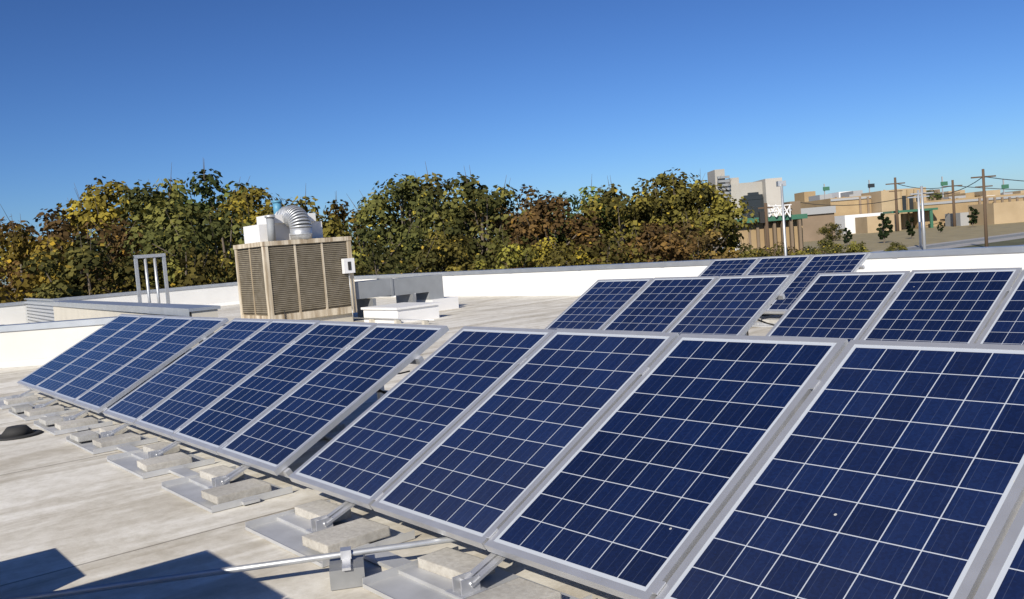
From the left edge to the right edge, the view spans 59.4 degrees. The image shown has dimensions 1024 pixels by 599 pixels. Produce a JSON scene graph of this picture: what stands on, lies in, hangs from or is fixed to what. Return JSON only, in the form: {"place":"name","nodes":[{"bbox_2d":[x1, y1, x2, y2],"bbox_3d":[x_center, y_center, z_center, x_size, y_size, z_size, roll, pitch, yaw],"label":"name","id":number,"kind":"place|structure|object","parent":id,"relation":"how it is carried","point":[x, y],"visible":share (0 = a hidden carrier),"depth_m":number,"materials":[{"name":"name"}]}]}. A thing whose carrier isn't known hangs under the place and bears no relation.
{"place":"outdoors","nodes":[
{"label":"outdoors","id":0,"kind":"place"},
{"bbox_2d":[0,0,1023,284],"label":"sky","id":1,"kind":"structure","parent":0,"point":[319,98],"materials":[{"name":"blue"}]},
{"bbox_3d":[-6.761,3.888,11.575,31.200,4.996,44.600,-7,5,-39],"label":"building body","id":2,"kind":"object","parent":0,"visible":0},
{"bbox_2d":[0,282,239,324],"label":"parapet","id":3,"kind":"structure","parent":2,"relation":"on","point":[222,294],"depth_m":34.67,"materials":[{"name":"white paint"}]},
{"bbox_2d":[0,295,780,598],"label":"roof deck","id":4,"kind":"structure","parent":2,"relation":"on","point":[72,516],"depth_m":5.55,"materials":[{"name":"beige concrete"}]},
{"bbox_2d":[0,424,43,440],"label":"roof vent","id":5,"kind":"object","parent":4,"relation":"on","point":[14,432],"visible":1,"depth_m":9.03,"materials":[{"name":"black rubber"}]},
{"bbox_2d":[24,298,58,322],"bbox_3d":[-15.028,0.476,28.697,0.160,1.000,6.962,-7,4,-34],"label":"ribbed screen","id":6,"kind":"object","parent":4,"relation":"on","point":[39,309],"visible":0.59,"depth_m":28.70,"materials":[{"name":"grey metal"}]},
{"bbox_2d":[0,316,116,367],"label":"parapet wall","id":7,"kind":"structure","parent":4,"relation":"on","point":[32,344],"depth_m":16.63,"materials":[{"name":"white paint"}]},
{"bbox_2d":[0,314,228,434],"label":"solar panels","id":8,"kind":"object","parent":4,"relation":"on","point":[104,367],"visible":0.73,"depth_m":10.53,"materials":[{"name":"blue glass"}]},
{"bbox_2d":[51,300,220,371],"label":"raised curb","id":9,"kind":"structure","parent":4,"relation":"on","point":[71,309],"depth_m":18.09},
{"bbox_2d":[133,253,169,303],"bbox_3d":[-8.649,-0.098,21.684,0.730,1.990,0.090,-7,5,-39],"label":"ladder rail","id":10,"kind":"object","parent":4,"relation":"on","point":[154,256],"visible":0.61,"depth_m":21.61,"materials":[{"name":"silver metal"}]},
{"bbox_2d":[0,537,457,598],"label":"conduit run","id":11,"kind":"object","parent":4,"relation":"on","point":[346,568],"visible":0.48,"depth_m":4.20,"materials":[{"name":"metal"}]},
{"bbox_2d":[66,318,448,512],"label":"solar panels","id":12,"kind":"object","parent":4,"relation":"on","point":[276,397],"visible":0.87,"depth_m":7.16,"materials":[{"name":"blue glass"}]},
{"bbox_2d":[233,200,434,324],"bbox_3d":[-4.533,-0.808,19.604,3.423,3.006,5.165,-7,5,-39],"label":"evaporative cooler","id":13,"kind":"object","parent":4,"relation":"on","point":[292,263],"visible":0.98,"depth_m":20.73,"materials":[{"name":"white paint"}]},
{"bbox_2d":[361,302,440,322],"bbox_3d":[-2.567,0.300,20.752,1.180,0.350,1.580,-7,5,-39],"label":"roof hatch","id":14,"kind":"object","parent":4,"relation":"on","point":[416,310],"visible":0.96,"depth_m":20.29,"materials":[{"name":"white metal"}]},
{"bbox_2d":[355,274,458,317],"bbox_3d":[-2.827,-0.097,22.677,2.948,0.945,0.880,-7,5,-39],"label":"supply duct","id":15,"kind":"object","parent":4,"relation":"on","point":[426,288],"visible":0.74,"depth_m":22.49,"materials":[{"name":"grey metal"}]},
{"bbox_2d":[245,326,1023,598],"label":"solar panels","id":16,"kind":"object","parent":4,"relation":"on","point":[640,465],"visible":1,"depth_m":3.90,"materials":[{"name":"blue glass"}]},
{"bbox_2d":[545,274,794,335],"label":"solar panels","id":17,"kind":"object","parent":4,"relation":"on","point":[728,305],"visible":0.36,"depth_m":10.36,"materials":[{"name":"blue glass"}]},
{"bbox_2d":[699,252,869,326],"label":"solar panels","id":18,"kind":"object","parent":4,"relation":"on","point":[805,270],"visible":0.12,"depth_m":14.52,"materials":[{"name":"blue glass"}]},
{"bbox_2d":[766,267,1023,344],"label":"solar panels","id":19,"kind":"object","parent":4,"relation":"on","point":[981,306],"visible":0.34,"depth_m":8.18,"materials":[{"name":"blue glass"}]},
{"bbox_2d":[354,245,1023,296],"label":"parapet","id":20,"kind":"structure","parent":2,"relation":"on","point":[561,280],"depth_m":23.57,"materials":[{"name":"white paint"}]},
{"label":"ground","id":21,"kind":"structure","parent":0,"visible":0},
{"bbox_2d":[0,221,30,298],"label":"tree","id":22,"kind":"object","parent":21,"relation":"on","point":[1,258],"visible":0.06,"depth_m":53.62,"materials":[{"name":"green plant"}]},
{"bbox_2d":[0,215,83,302],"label":"tree","id":23,"kind":"object","parent":21,"relation":"on","point":[20,248],"visible":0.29,"depth_m":43.04,"materials":[{"name":"green plant"}]},
{"bbox_2d":[0,206,160,300],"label":"tree","id":24,"kind":"object","parent":21,"relation":"on","point":[62,233],"visible":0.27,"depth_m":49.77,"materials":[{"name":"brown plant"}]},
{"bbox_2d":[20,224,150,300],"bbox_3d":[-19.619,1.016,41.714,5.866,9.088,6.715,-7,5,-39],"label":"bush","id":25,"kind":"object","parent":21,"relation":"on","point":[72,267],"visible":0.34,"depth_m":40.79,"materials":[{"name":"green plant"}]},
{"bbox_2d":[36,176,173,274],"bbox_3d":[-27.115,-1.618,60.259,8.780,13.286,9.356,-8,5,-41],"label":"tree","id":26,"kind":"object","parent":21,"relation":"on","point":[98,204],"visible":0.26,"depth_m":57.91,"materials":[{"name":"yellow plant"}]},
{"bbox_2d":[80,163,231,290],"bbox_3d":[-22.538,-1.745,55.788,10.809,13.354,10.180,-3,4,17],"label":"tree","id":27,"kind":"object","parent":21,"relation":"on","point":[150,208],"visible":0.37,"depth_m":54.17,"materials":[{"name":"green plant"}]},
{"bbox_2d":[79,239,236,294],"bbox_3d":[-16.155,1.090,44.180,8.090,8.116,8.899,-5,4,-7],"label":"bush","id":28,"kind":"object","parent":21,"relation":"on","point":[193,279],"visible":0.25,"depth_m":42.15,"materials":[{"name":"green plant"}]},
{"bbox_2d":[119,202,252,288],"bbox_3d":[-15.824,-0.271,49.431,9.224,10.144,9.767,-2,4,31],"label":"tree","id":29,"kind":"object","parent":21,"relation":"on","point":[213,231],"visible":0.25,"depth_m":47.01,"materials":[{"name":"green plant"}]},
{"bbox_2d":[162,163,264,259],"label":"tree","id":30,"kind":"object","parent":21,"relation":"on","point":[206,191],"visible":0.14,"depth_m":65.28,"materials":[{"name":"green plant"}]},
{"bbox_2d":[191,182,288,258],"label":"tree","id":31,"kind":"object","parent":21,"relation":"on","point":[246,201],"visible":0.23,"depth_m":59.78,"materials":[{"name":"green plant"}]},
{"bbox_2d":[229,191,366,271],"bbox_3d":[-13.976,-1.528,56.292,9.546,11.496,9.217,-5,4,1],"label":"tree","id":32,"kind":"object","parent":21,"relation":"on","point":[331,227],"visible":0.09,"depth_m":54.81,"materials":[{"name":"green plant"}]},
{"bbox_2d":[308,191,381,250],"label":"tree","id":33,"kind":"object","parent":21,"relation":"on","point":[342,214],"visible":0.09,"depth_m":64.17,"materials":[{"name":"green plant"}]},
{"bbox_2d":[323,208,444,274],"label":"tree","id":34,"kind":"object","parent":21,"relation":"on","point":[410,246],"visible":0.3,"depth_m":54.44,"materials":[{"name":"green plant"}]},
{"bbox_2d":[352,234,455,275],"bbox_3d":[-6.197,0.650,44.667,7.176,7.350,7.290,-4,4,13],"label":"bush","id":35,"kind":"object","parent":21,"relation":"on","point":[376,264],"visible":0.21,"depth_m":43.91,"materials":[{"name":"green plant"}]},
{"bbox_2d":[347,174,473,268],"bbox_3d":[-7.073,-2.708,61.849,7.124,12.081,8.745,-7,4,-29],"label":"tree","id":36,"kind":"object","parent":21,"relation":"on","point":[378,206],"visible":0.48,"depth_m":60.39,"materials":[{"name":"green plant"}]},
{"bbox_2d":[372,163,508,259],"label":"tree","id":37,"kind":"object","parent":21,"relation":"on","point":[438,190],"visible":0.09,"depth_m":66.14,"materials":[{"name":"green plant"}]},
{"bbox_2d":[406,222,495,272],"bbox_3d":[-2.607,-0.114,45.586,5.935,8.178,6.316,-7,4,-35],"label":"bush","id":38,"kind":"object","parent":21,"relation":"on","point":[446,252],"visible":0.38,"depth_m":44.74,"materials":[{"name":"green plant"}]},
{"bbox_2d":[422,165,544,269],"bbox_3d":[-2.000,-2.949,59.678,8.992,12.000,6.184,-6,4,-26],"label":"tree","id":39,"kind":"object","parent":21,"relation":"on","point":[482,206],"visible":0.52,"depth_m":58.27,"materials":[{"name":"green plant"}]},
{"bbox_2d":[471,229,541,269],"bbox_3d":[-0.126,0.135,44.025,3.871,7.468,4.816,-3,4,23],"label":"bush","id":40,"kind":"object","parent":21,"relation":"on","point":[513,258],"visible":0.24,"depth_m":43.43,"materials":[{"name":"green plant"}]},
{"bbox_2d":[462,184,569,268],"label":"tree","id":41,"kind":"object","parent":21,"relation":"on","point":[526,204],"visible":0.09,"depth_m":64.47,"materials":[{"name":"green plant"}]},
{"bbox_2d":[490,193,605,268],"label":"tree","id":42,"kind":"object","parent":21,"relation":"on","point":[532,227],"visible":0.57,"depth_m":52.90,"materials":[{"name":"brown plant"}]},
{"bbox_2d":[521,227,598,267],"bbox_3d":[2.349,-0.147,46.644,5.492,7.325,5.543,-3,4,22],"label":"bush","id":43,"kind":"object","parent":21,"relation":"on","point":[548,248],"visible":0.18,"depth_m":46.71,"materials":[{"name":"green plant"}]},
{"bbox_2d":[527,180,638,263],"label":"tree","id":44,"kind":"object","parent":21,"relation":"on","point":[575,201],"visible":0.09,"depth_m":60.39,"materials":[{"name":"green plant"}]},
{"bbox_2d":[528,231,668,267],"bbox_3d":[4.648,0.013,44.883,6.488,6.871,7.124,-3,4,28],"label":"bush","id":45,"kind":"object","parent":21,"relation":"on","point":[559,256],"visible":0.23,"depth_m":43.71,"materials":[{"name":"green plant"}]},
{"bbox_2d":[561,176,669,258],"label":"tree","id":46,"kind":"object","parent":21,"relation":"on","point":[623,216],"visible":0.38,"depth_m":56.55,"materials":[{"name":"green plant"}]},
{"bbox_2d":[211,222,1023,283],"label":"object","id":47,"kind":"structure","parent":21,"relation":"on","point":[1004,234],"depth_m":143.23,"materials":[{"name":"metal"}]},
{"bbox_2d":[842,228,852,244],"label":"tree","id":48,"kind":"object","parent":47,"relation":"on","point":[846,238],"visible":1,"depth_m":140.24,"materials":[{"name":"green plant"}]},
{"bbox_2d":[876,213,892,242],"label":"tree","id":49,"kind":"object","parent":47,"relation":"on","point":[883,232],"visible":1,"depth_m":138.17,"materials":[{"name":"green plant"}]},
{"bbox_2d":[905,217,915,237],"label":"tree","id":50,"kind":"object","parent":47,"relation":"on","point":[910,231],"visible":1,"depth_m":150.10,"materials":[{"name":"green plant"}]},
{"bbox_2d":[937,221,943,232],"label":"tree","id":51,"kind":"object","parent":47,"relation":"on","point":[940,228],"visible":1,"depth_m":170.85,"materials":[{"name":"green plant"}]},
{"bbox_2d":[967,206,979,226],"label":"tree","id":52,"kind":"object","parent":47,"relation":"on","point":[973,220],"visible":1,"depth_m":199.14,"materials":[{"name":"green plant"}]},
{"bbox_2d":[578,178,706,252],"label":"tree","id":53,"kind":"object","parent":21,"relation":"on","point":[644,187],"visible":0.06,"depth_m":61.07,"materials":[{"name":"green plant"}]},
{"bbox_2d":[605,220,704,263],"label":"tree","id":54,"kind":"object","parent":21,"relation":"on","point":[647,237],"visible":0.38,"depth_m":44.44,"materials":[{"name":"green plant"}]},
{"bbox_2d":[612,168,744,258],"bbox_3d":[11.041,-3.417,60.213,7.470,10.819,8.674,-6,4,-21],"label":"tree","id":55,"kind":"object","parent":21,"relation":"on","point":[661,196],"visible":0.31,"depth_m":58.59,"materials":[{"name":"green plant"}]},
{"bbox_2d":[638,178,759,259],"bbox_3d":[11.717,-3.246,58.545,7.955,10.567,7.992,-5,4,0],"label":"tree","id":56,"kind":"object","parent":21,"relation":"on","point":[727,215],"visible":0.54,"depth_m":57.07,"materials":[{"name":"green plant"}]},
{"bbox_2d":[660,214,741,261],"bbox_3d":[9.985,-1.010,49.056,5.619,7.530,4.694,-5,4,-4],"label":"bush","id":57,"kind":"object","parent":21,"relation":"on","point":[713,234],"visible":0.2,"depth_m":48.34,"materials":[{"name":"green plant"}]},
{"bbox_2d":[738,238,770,257],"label":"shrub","id":58,"kind":"object","parent":21,"relation":"on","point":[749,250],"visible":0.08,"depth_m":57.52,"materials":[{"name":"green plant"}]},
{"bbox_2d":[707,169,807,255],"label":"building","id":59,"kind":"structure","parent":21,"relation":"on","point":[757,194],"depth_m":78.71,"materials":[{"name":"white concrete"}]},
{"bbox_2d":[758,180,786,255],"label":"poles","id":60,"kind":"object","parent":21,"relation":"on","point":[763,216],"visible":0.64,"depth_m":53.60,"materials":[{"name":"white metal"}]},
{"bbox_2d":[739,241,812,257],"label":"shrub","id":61,"kind":"object","parent":21,"relation":"on","point":[778,252],"visible":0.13,"depth_m":55.76,"materials":[{"name":"green plant"}]},
{"bbox_2d":[775,246,829,255],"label":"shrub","id":62,"kind":"object","parent":21,"relation":"on","point":[802,248],"visible":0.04,"depth_m":66.23,"materials":[{"name":"green plant"}]},
{"bbox_2d":[796,243,822,254],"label":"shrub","id":63,"kind":"object","parent":21,"relation":"on","point":[811,251],"visible":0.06,"depth_m":60.67,"materials":[{"name":"green plant"}]},
{"bbox_2d":[801,206,835,241],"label":"building","id":64,"kind":"structure","parent":21,"relation":"on","point":[816,219],"depth_m":188.67,"materials":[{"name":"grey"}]},
{"bbox_2d":[807,237,852,253],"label":"bush","id":65,"kind":"object","parent":21,"relation":"on","point":[827,246],"visible":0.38,"depth_m":75.09,"materials":[{"name":"green plant"}]},
{"bbox_2d":[816,222,843,240],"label":"tree","id":66,"kind":"object","parent":21,"relation":"on","point":[830,232],"visible":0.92,"depth_m":173.17,"materials":[{"name":"green plant"}]},
{"bbox_2d":[844,239,870,252],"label":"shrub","id":67,"kind":"object","parent":21,"relation":"on","point":[855,248],"visible":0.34,"depth_m":81.81,"materials":[{"name":"green plant"}]},
{"bbox_2d":[882,241,907,251],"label":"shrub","id":68,"kind":"object","parent":21,"relation":"on","point":[900,246],"visible":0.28,"depth_m":87.84,"materials":[{"name":"green plant"}]},
{"bbox_2d":[794,176,1023,233],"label":"town buildings","id":69,"kind":"structure","parent":21,"relation":"on","point":[1003,207],"depth_m":237.44,"materials":[{"name":"beige concrete"}]},
{"bbox_2d":[800,169,1023,249],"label":"utility poles","id":70,"kind":"object","parent":21,"relation":"on","point":[922,233],"visible":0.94,"depth_m":106.09,"materials":[{"name":"brown wood"}]},
{"bbox_2d":[926,189,941,200],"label":"tree","id":71,"kind":"object","parent":21,"relation":"on","point":[938,197],"visible":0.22,"depth_m":309.21,"materials":[{"name":"green plant"}]}
]}

